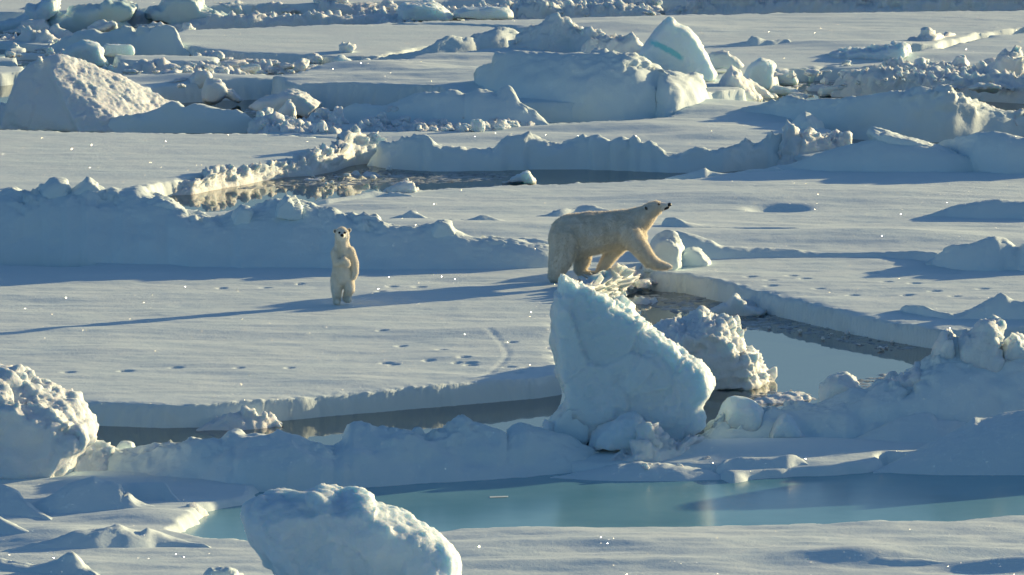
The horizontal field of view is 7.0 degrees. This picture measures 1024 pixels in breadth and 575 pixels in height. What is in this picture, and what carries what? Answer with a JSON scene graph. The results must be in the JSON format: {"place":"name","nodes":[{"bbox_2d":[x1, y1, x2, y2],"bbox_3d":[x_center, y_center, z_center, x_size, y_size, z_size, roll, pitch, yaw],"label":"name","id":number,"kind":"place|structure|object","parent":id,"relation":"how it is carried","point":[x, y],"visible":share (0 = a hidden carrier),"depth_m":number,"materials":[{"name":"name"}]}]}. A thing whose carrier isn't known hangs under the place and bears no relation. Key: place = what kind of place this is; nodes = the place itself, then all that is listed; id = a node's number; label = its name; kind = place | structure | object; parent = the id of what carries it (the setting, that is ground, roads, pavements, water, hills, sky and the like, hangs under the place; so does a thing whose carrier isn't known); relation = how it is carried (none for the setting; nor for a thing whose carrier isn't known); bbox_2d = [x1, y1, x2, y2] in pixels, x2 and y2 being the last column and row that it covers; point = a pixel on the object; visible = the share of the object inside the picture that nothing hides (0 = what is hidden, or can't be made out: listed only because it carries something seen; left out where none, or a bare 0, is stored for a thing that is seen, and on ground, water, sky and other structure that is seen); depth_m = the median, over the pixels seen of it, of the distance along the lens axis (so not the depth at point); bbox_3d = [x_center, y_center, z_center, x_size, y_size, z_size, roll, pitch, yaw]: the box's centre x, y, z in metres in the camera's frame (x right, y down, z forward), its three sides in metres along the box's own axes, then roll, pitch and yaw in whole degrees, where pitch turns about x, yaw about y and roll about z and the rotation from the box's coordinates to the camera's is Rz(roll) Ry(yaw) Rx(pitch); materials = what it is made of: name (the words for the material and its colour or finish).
{"place":"outdoors","nodes":[
{"label":"outdoors","id":0,"kind":"place"},
{"bbox_2d":[0,13,1023,446],"bbox_3d":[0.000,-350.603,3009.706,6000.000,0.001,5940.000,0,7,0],"label":"sea water","id":1,"kind":"structure","parent":0,"point":[804,363],"depth_m":145.22,"materials":[{"name":"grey liquid"}]},
{"bbox_2d":[0,66,23,85],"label":"ice floe","id":2,"kind":"object","parent":1,"relation":"on","point":[8,75],"visible":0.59,"depth_m":192.24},
{"bbox_2d":[0,40,52,52],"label":"ice floe","id":3,"kind":"object","parent":1,"relation":"on","point":[27,46],"visible":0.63,"depth_m":200.56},
{"bbox_2d":[0,0,60,33],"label":"ice berg","id":4,"kind":"object","parent":1,"relation":"on","point":[45,10],"visible":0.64,"depth_m":204.59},
{"bbox_2d":[15,25,59,43],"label":"rubble row","id":5,"kind":"object","parent":1,"relation":"on","point":[28,34],"visible":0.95,"depth_m":201.12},
{"bbox_2d":[0,364,98,479],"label":"ice boulder","id":6,"kind":"object","parent":1,"relation":"on","point":[48,428],"visible":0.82,"depth_m":127.22,"materials":[{"name":"ice"}]},
{"bbox_2d":[63,39,108,66],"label":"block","id":7,"kind":"object","parent":1,"relation":"on","point":[88,51],"visible":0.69,"depth_m":195.46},
{"bbox_2d":[0,54,183,132],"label":"tilted slab","id":8,"kind":"structure","parent":1,"relation":"on","point":[61,92],"depth_m":182.28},
{"bbox_2d":[47,0,138,32],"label":"ice berg","id":9,"kind":"object","parent":1,"relation":"on","point":[79,17],"visible":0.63,"depth_m":204.57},
{"bbox_2d":[44,24,190,55],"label":"snow ridge","id":10,"kind":"structure","parent":1,"relation":"on","point":[165,39],"depth_m":198.93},
{"bbox_2d":[103,44,134,56],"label":"ice cube","id":11,"kind":"object","parent":1,"relation":"on","point":[111,50],"visible":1,"depth_m":196.74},
{"bbox_2d":[102,57,193,74],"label":"rubble row","id":12,"kind":"object","parent":1,"relation":"on","point":[145,66],"visible":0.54,"depth_m":192.71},
{"bbox_2d":[71,101,251,132],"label":"snow bank","id":13,"kind":"structure","parent":1,"relation":"on","point":[173,117],"depth_m":181.61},
{"bbox_2d":[112,54,219,68],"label":"ice floe","id":14,"kind":"object","parent":1,"relation":"on","point":[130,60],"visible":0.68,"depth_m":195.55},
{"bbox_2d":[0,130,335,195],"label":"ice floe","id":15,"kind":"object","parent":1,"relation":"on","point":[164,164],"visible":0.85,"depth_m":174.11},
{"bbox_2d":[172,125,386,195],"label":"rubble bank","id":16,"kind":"structure","parent":15,"relation":"on","point":[354,146],"depth_m":173.10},
{"bbox_2d":[145,0,227,24],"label":"ice berg","id":17,"kind":"object","parent":1,"relation":"on","point":[169,12],"visible":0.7,"depth_m":205.51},
{"bbox_2d":[122,73,278,102],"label":"ice floe","id":18,"kind":"object","parent":1,"relation":"on","point":[251,87],"visible":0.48,"depth_m":188.70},
{"bbox_2d":[189,67,212,88],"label":"ice boulder","id":19,"kind":"object","parent":18,"relation":"on","point":[198,76],"visible":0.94,"depth_m":188.24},
{"bbox_2d":[201,78,227,104],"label":"ice boulder","id":20,"kind":"object","parent":1,"relation":"on","point":[214,91],"visible":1,"depth_m":186.53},
{"bbox_2d":[196,405,282,430],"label":"ice lump","id":21,"kind":"object","parent":1,"relation":"on","point":[245,417],"visible":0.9,"depth_m":135.63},
{"bbox_2d":[193,59,296,74],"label":"crushed ice","id":22,"kind":"structure","parent":1,"relation":"on","point":[263,63],"depth_m":194.62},
{"bbox_2d":[170,10,397,31],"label":"rubble row","id":23,"kind":"object","parent":1,"relation":"on","point":[232,19],"visible":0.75,"depth_m":205.57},
{"bbox_2d":[249,89,321,117],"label":"ice slab","id":24,"kind":"structure","parent":1,"relation":"on","point":[305,104],"depth_m":184.54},
{"bbox_2d":[252,0,379,15],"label":"rubble row","id":25,"kind":"object","parent":1,"relation":"on","point":[324,6],"visible":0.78,"depth_m":209.07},
{"bbox_2d":[178,21,494,64],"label":"ice floe","id":26,"kind":"object","parent":1,"relation":"on","point":[286,44],"visible":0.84,"depth_m":200.10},
{"bbox_2d":[0,0,686,20],"bbox_3d":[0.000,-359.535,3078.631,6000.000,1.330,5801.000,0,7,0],"label":"snow plain","id":27,"kind":"structure","parent":1,"relation":"on","point":[11,9],"depth_m":209.66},
{"bbox_2d":[264,0,662,24],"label":"crushed ice","id":28,"kind":"structure","parent":27,"relation":"on","point":[509,4],"depth_m":207.77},
{"bbox_2d":[453,6,513,19],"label":"ice slab","id":29,"kind":"structure","parent":28,"relation":"on","point":[489,13],"depth_m":205.93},
{"bbox_2d":[238,167,515,188],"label":"brash ice","id":30,"kind":"structure","parent":1,"relation":"on","point":[449,179],"depth_m":172.50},
{"bbox_2d":[394,0,453,21],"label":"ice boulder","id":31,"kind":"object","parent":1,"relation":"on","point":[427,10],"visible":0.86,"depth_m":206.13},
{"bbox_2d":[7,13,967,465],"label":"ice crumbs","id":32,"kind":"object","parent":1,"relation":"on","point":[15,45],"visible":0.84,"depth_m":180.54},
{"bbox_2d":[271,47,746,122],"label":"ice floe","id":33,"kind":"object","parent":1,"relation":"on","point":[332,85],"visible":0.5,"depth_m":186.75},
{"bbox_2d":[474,48,709,122],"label":"pressure hummock","id":34,"kind":"object","parent":33,"relation":"on","point":[599,84],"visible":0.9,"depth_m":182.71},
{"bbox_2d":[718,65,762,101],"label":"ice spike","id":35,"kind":"object","parent":33,"relation":"on","point":[732,76],"visible":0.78,"depth_m":185.65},
{"bbox_2d":[0,169,1023,427],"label":"ice floe","id":36,"kind":"object","parent":1,"relation":"on","point":[156,345],"visible":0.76,"depth_m":149.56,"materials":[{"name":"snow"}]},
{"bbox_2d":[0,183,591,269],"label":"snow ridge","id":37,"kind":"structure","parent":36,"relation":"on","point":[128,225],"depth_m":154.94,"materials":[{"name":"snow"}]},
{"bbox_2d":[39,177,70,198],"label":"ice block","id":38,"kind":"structure","parent":37,"relation":"on","point":[52,187],"depth_m":156.03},
{"bbox_2d":[70,176,100,194],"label":"ice block","id":39,"kind":"structure","parent":37,"relation":"on","point":[88,183],"depth_m":156.06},
{"bbox_2d":[146,195,191,213],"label":"ice block","id":40,"kind":"structure","parent":37,"relation":"on","point":[167,202],"depth_m":155.62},
{"bbox_2d":[231,204,253,224],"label":"ice block","id":41,"kind":"structure","parent":37,"relation":"on","point":[242,213],"depth_m":155.04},
{"bbox_2d":[275,194,303,219],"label":"ice block","id":42,"kind":"structure","parent":37,"relation":"on","point":[289,207],"depth_m":155.04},
{"bbox_2d":[432,219,455,237],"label":"ice block","id":43,"kind":"structure","parent":37,"relation":"on","point":[443,228],"depth_m":154.61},
{"bbox_2d":[329,226,359,304],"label":"polar bear cub","id":44,"kind":"object","parent":36,"relation":"on","point":[345,268],"visible":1,"depth_m":148.74,"materials":[{"name":"fur"}]},
{"bbox_2d":[313,191,411,204],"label":"snow bank","id":45,"kind":"structure","parent":36,"relation":"on","point":[357,196],"depth_m":165.52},
{"bbox_2d":[383,179,418,192],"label":"ice lump","id":46,"kind":"object","parent":36,"relation":"on","point":[404,186],"visible":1,"depth_m":166.72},
{"bbox_2d":[539,205,607,216],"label":"snow hummock","id":47,"kind":"object","parent":36,"relation":"on","point":[565,211],"visible":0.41,"depth_m":162.28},
{"bbox_2d":[547,200,672,282],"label":"polar bear","id":48,"kind":"object","parent":36,"relation":"on","point":[579,240],"visible":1,"depth_m":152.02},
{"bbox_2d":[578,263,648,296],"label":"rubble bank","id":49,"kind":"structure","parent":36,"relation":"on","point":[612,278],"depth_m":152.35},
{"bbox_2d":[665,167,781,179],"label":"snow bank","id":50,"kind":"structure","parent":36,"relation":"on","point":[703,172],"depth_m":169.85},
{"bbox_2d":[661,217,797,228],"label":"snow drift","id":51,"kind":"object","parent":36,"relation":"on","point":[673,221],"visible":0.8,"depth_m":159.66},
{"bbox_2d":[676,231,937,260],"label":"snow drift","id":52,"kind":"object","parent":36,"relation":"on","point":[711,249],"visible":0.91,"depth_m":155.84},
{"bbox_2d":[770,140,972,172],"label":"snow mound","id":53,"kind":"object","parent":36,"relation":"on","point":[872,156],"visible":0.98,"depth_m":170.62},
{"bbox_2d":[867,127,957,153],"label":"ice fin","id":54,"kind":"object","parent":53,"relation":"on","point":[881,134],"visible":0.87,"depth_m":170.99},
{"bbox_2d":[900,293,1023,319],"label":"rubble crest","id":55,"kind":"object","parent":36,"relation":"on","point":[1002,306],"visible":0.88,"depth_m":146.81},
{"bbox_2d":[924,199,1023,218],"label":"snow drift","id":56,"kind":"object","parent":36,"relation":"on","point":[996,208],"visible":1,"depth_m":162.37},
{"bbox_2d":[925,236,1023,270],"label":"snow hummock","id":57,"kind":"object","parent":36,"relation":"on","point":[994,253],"visible":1,"depth_m":154.23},
{"bbox_2d":[938,131,1023,174],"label":"snow mound","id":58,"kind":"object","parent":36,"relation":"on","point":[995,152],"visible":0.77,"depth_m":170.46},
{"bbox_2d":[0,434,1023,574],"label":"ice floe","id":59,"kind":"object","parent":1,"relation":"on","point":[987,546],"visible":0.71,"depth_m":120.87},
{"bbox_2d":[0,516,28,534],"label":"snow mound","id":60,"kind":"object","parent":59,"relation":"on","point":[7,527],"visible":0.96,"depth_m":121.52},
{"bbox_2d":[0,484,52,519],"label":"snow mound","id":61,"kind":"object","parent":59,"relation":"on","point":[13,502],"visible":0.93,"depth_m":123.88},
{"bbox_2d":[0,551,99,574],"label":"snow mound","id":62,"kind":"object","parent":59,"relation":"on","point":[70,563],"visible":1,"depth_m":118.17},
{"bbox_2d":[32,476,154,513],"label":"snow mound","id":63,"kind":"object","parent":59,"relation":"on","point":[91,493],"visible":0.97,"depth_m":124.14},
{"bbox_2d":[73,440,114,471],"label":"ice hummock","id":64,"kind":"object","parent":59,"relation":"on","point":[97,455],"visible":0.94,"depth_m":128.19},
{"bbox_2d":[2,524,210,551],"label":"snow mound","id":65,"kind":"object","parent":59,"relation":"on","point":[117,535],"visible":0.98,"depth_m":120.58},
{"bbox_2d":[122,481,182,501],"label":"snow ledge","id":66,"kind":"object","parent":59,"relation":"on","point":[151,491],"visible":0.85,"depth_m":125.23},
{"bbox_2d":[101,414,599,491],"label":"snow ridge","id":67,"kind":"structure","parent":59,"relation":"on","point":[460,448],"depth_m":127.80,"materials":[{"name":"snow"}]},
{"bbox_2d":[240,483,461,574],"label":"overhanging boulder","id":68,"kind":"object","parent":59,"relation":"on","point":[327,529],"visible":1,"depth_m":114.51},
{"bbox_2d":[549,407,588,443],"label":"ice mound","id":69,"kind":"object","parent":59,"relation":"on","point":[567,424],"visible":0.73,"depth_m":129.88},
{"bbox_2d":[182,472,1023,540],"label":"pond water","id":70,"kind":"structure","parent":59,"relation":"on","point":[544,501],"depth_m":125.71,"materials":[{"name":"liquid"}]},
{"bbox_2d":[586,411,645,450],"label":"ice mound","id":71,"kind":"object","parent":59,"relation":"on","point":[618,433],"visible":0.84,"depth_m":129.24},
{"bbox_2d":[541,274,715,444],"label":"tilted ice block","id":72,"kind":"structure","parent":59,"relation":"on","point":[616,357],"depth_m":129.76,"materials":[{"name":"ice"}]},
{"bbox_2d":[550,461,721,480],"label":"snow drift","id":73,"kind":"object","parent":59,"relation":"on","point":[633,471],"visible":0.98,"depth_m":128.01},
{"bbox_2d":[611,421,703,462],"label":"ice spill","id":74,"kind":"object","parent":59,"relation":"on","point":[654,442],"visible":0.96,"depth_m":128.90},
{"bbox_2d":[717,396,763,430],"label":"ice block","id":75,"kind":"structure","parent":59,"relation":"on","point":[746,413],"depth_m":131.00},
{"bbox_2d":[716,454,807,473],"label":"snow drift","id":76,"kind":"object","parent":59,"relation":"on","point":[786,461],"visible":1,"depth_m":128.44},
{"bbox_2d":[769,413,804,437],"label":"ice block","id":77,"kind":"structure","parent":59,"relation":"on","point":[784,425],"depth_m":130.81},
{"bbox_2d":[697,337,1023,438],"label":"snow ridge","id":78,"kind":"structure","parent":59,"relation":"on","point":[954,388],"depth_m":131.73,"materials":[{"name":"snow"}]},
{"bbox_2d":[818,372,862,401],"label":"ice block","id":79,"kind":"structure","parent":78,"relation":"on","point":[831,385],"depth_m":132.25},
{"bbox_2d":[883,361,921,387],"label":"ice block","id":80,"kind":"structure","parent":78,"relation":"on","point":[904,379],"depth_m":132.20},
{"bbox_2d":[931,328,955,359],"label":"ice block","id":81,"kind":"structure","parent":78,"relation":"on","point":[943,346],"depth_m":132.57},
{"bbox_2d":[957,314,1006,371],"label":"ice block","id":82,"kind":"structure","parent":78,"relation":"on","point":[980,344],"depth_m":132.47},
{"bbox_2d":[1002,332,1023,360],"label":"ice block","id":83,"kind":"structure","parent":78,"relation":"on","point":[1013,347],"depth_m":132.69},
{"bbox_2d":[854,412,966,442],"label":"snow mound","id":84,"kind":"object","parent":59,"relation":"on","point":[924,427],"visible":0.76,"depth_m":131.01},
{"bbox_2d":[873,557,947,565],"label":"snow drift","id":85,"kind":"object","parent":59,"relation":"on","point":[903,561],"visible":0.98,"depth_m":118.95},
{"bbox_2d":[873,410,1023,474],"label":"snow mound","id":86,"kind":"object","parent":59,"relation":"on","point":[993,445],"visible":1,"depth_m":128.82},
{"bbox_2d":[266,99,830,160],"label":"ice floe","id":87,"kind":"object","parent":1,"relation":"on","point":[713,124],"visible":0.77,"depth_m":178.48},
{"bbox_2d":[246,111,284,133],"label":"ice rubble bank","id":88,"kind":"structure","parent":87,"relation":"on","point":[255,128],"depth_m":179.93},
{"bbox_2d":[258,114,343,133],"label":"crushed ice","id":89,"kind":"structure","parent":87,"relation":"on","point":[306,127],"depth_m":179.17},
{"bbox_2d":[349,117,535,131],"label":"crushed ice","id":90,"kind":"structure","parent":87,"relation":"on","point":[407,126],"depth_m":179.40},
{"bbox_2d":[343,85,550,125],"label":"snow knoll","id":91,"kind":"structure","parent":87,"relation":"on","point":[457,106],"depth_m":180.60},
{"bbox_2d":[367,130,781,172],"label":"snow ridge","id":92,"kind":"structure","parent":87,"relation":"on","point":[528,150],"depth_m":174.19,"materials":[{"name":"snow"}]},
{"bbox_2d":[791,112,824,128],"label":"ice pyramid","id":93,"kind":"object","parent":87,"relation":"on","point":[804,120],"visible":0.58,"depth_m":179.10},
{"bbox_2d":[777,119,851,164],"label":"ice hummock","id":94,"kind":"object","parent":87,"relation":"on","point":[795,141],"visible":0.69,"depth_m":174.94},
{"bbox_2d":[511,0,660,18],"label":"rubble row","id":95,"kind":"object","parent":1,"relation":"on","point":[540,9],"visible":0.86,"depth_m":207.34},
{"bbox_2d":[397,10,1023,85],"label":"ice floe","id":96,"kind":"object","parent":1,"relation":"on","point":[815,39],"visible":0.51,"depth_m":202.27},
{"bbox_2d":[371,27,518,59],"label":"snow ridge","id":97,"kind":"structure","parent":96,"relation":"on","point":[497,37],"depth_m":195.32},
{"bbox_2d":[508,13,617,52],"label":"ice jumble","id":98,"kind":"object","parent":96,"relation":"on","point":[555,32],"visible":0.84,"depth_m":194.44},
{"bbox_2d":[579,32,642,54],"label":"rubble crest","id":99,"kind":"object","parent":96,"relation":"on","point":[630,42],"visible":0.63,"depth_m":193.37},
{"bbox_2d":[639,16,716,81],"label":"ice fin","id":100,"kind":"object","parent":96,"relation":"on","point":[672,44],"visible":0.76,"depth_m":189.00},
{"bbox_2d":[708,50,743,69],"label":"ice slab","id":101,"kind":"structure","parent":96,"relation":"on","point":[722,59],"depth_m":191.32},
{"bbox_2d":[704,36,790,47],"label":"snow drift","id":102,"kind":"object","parent":96,"relation":"on","point":[754,41],"visible":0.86,"depth_m":197.92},
{"bbox_2d":[743,57,776,89],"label":"ice boulder","id":103,"kind":"object","parent":96,"relation":"on","point":[760,71],"visible":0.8,"depth_m":187.87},
{"bbox_2d":[907,27,955,40],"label":"rubble row","id":104,"kind":"object","parent":96,"relation":"on","point":[927,34],"visible":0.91,"depth_m":199.29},
{"bbox_2d":[653,305,776,389],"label":"rubble berg","id":105,"kind":"object","parent":1,"relation":"on","point":[716,343],"visible":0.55,"depth_m":140.28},
{"bbox_2d":[709,293,766,316],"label":"ice lump","id":106,"kind":"object","parent":1,"relation":"on","point":[735,304],"visible":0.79,"depth_m":150.01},
{"bbox_2d":[628,289,917,349],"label":"brash ice","id":107,"kind":"structure","parent":1,"relation":"on","point":[750,323],"depth_m":149.43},
{"bbox_2d":[753,391,817,404],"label":"ice slab","id":108,"kind":"structure","parent":1,"relation":"on","point":[780,397],"depth_m":138.92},
{"bbox_2d":[828,41,911,60],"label":"fluted slab","id":109,"kind":"structure","parent":1,"relation":"on","point":[897,49],"depth_m":194.80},
{"bbox_2d":[737,84,1023,141],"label":"pressure ridge","id":110,"kind":"structure","parent":1,"relation":"on","point":[942,112],"depth_m":180.21,"materials":[{"name":"snow"}]},
{"bbox_2d":[823,33,1023,80],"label":"ice floe","id":111,"kind":"object","parent":1,"relation":"on","point":[978,50],"visible":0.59,"depth_m":197.02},
{"bbox_2d":[880,56,944,75],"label":"rubble row","id":112,"kind":"object","parent":111,"relation":"on","point":[919,63],"visible":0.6,"depth_m":191.25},
{"bbox_2d":[872,60,1023,77],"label":"crushed ice","id":113,"kind":"structure","parent":111,"relation":"on","point":[980,66],"depth_m":191.77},
{"bbox_2d":[984,45,1023,76],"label":"ice boulder","id":114,"kind":"object","parent":113,"relation":"on","point":[1012,60],"visible":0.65,"depth_m":190.34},
{"bbox_2d":[831,65,1023,103],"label":"pressure ridge","id":115,"kind":"structure","parent":1,"relation":"on","point":[871,80],"depth_m":189.06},
{"bbox_2d":[665,0,1023,14],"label":"pressure ridge","id":116,"kind":"structure","parent":0,"point":[715,7],"depth_m":209.20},
{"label":"snow bank","id":117,"kind":"object","parent":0,"visible":0},
{"bbox_2d":[640,230,684,272],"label":"ice boulder","id":118,"kind":"object","parent":117,"relation":"on","point":[667,246],"visible":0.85,"depth_m":153.96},
{"bbox_2d":[682,246,710,266],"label":"ice boulder","id":119,"kind":"object","parent":117,"relation":"on","point":[693,256],"visible":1,"depth_m":154.47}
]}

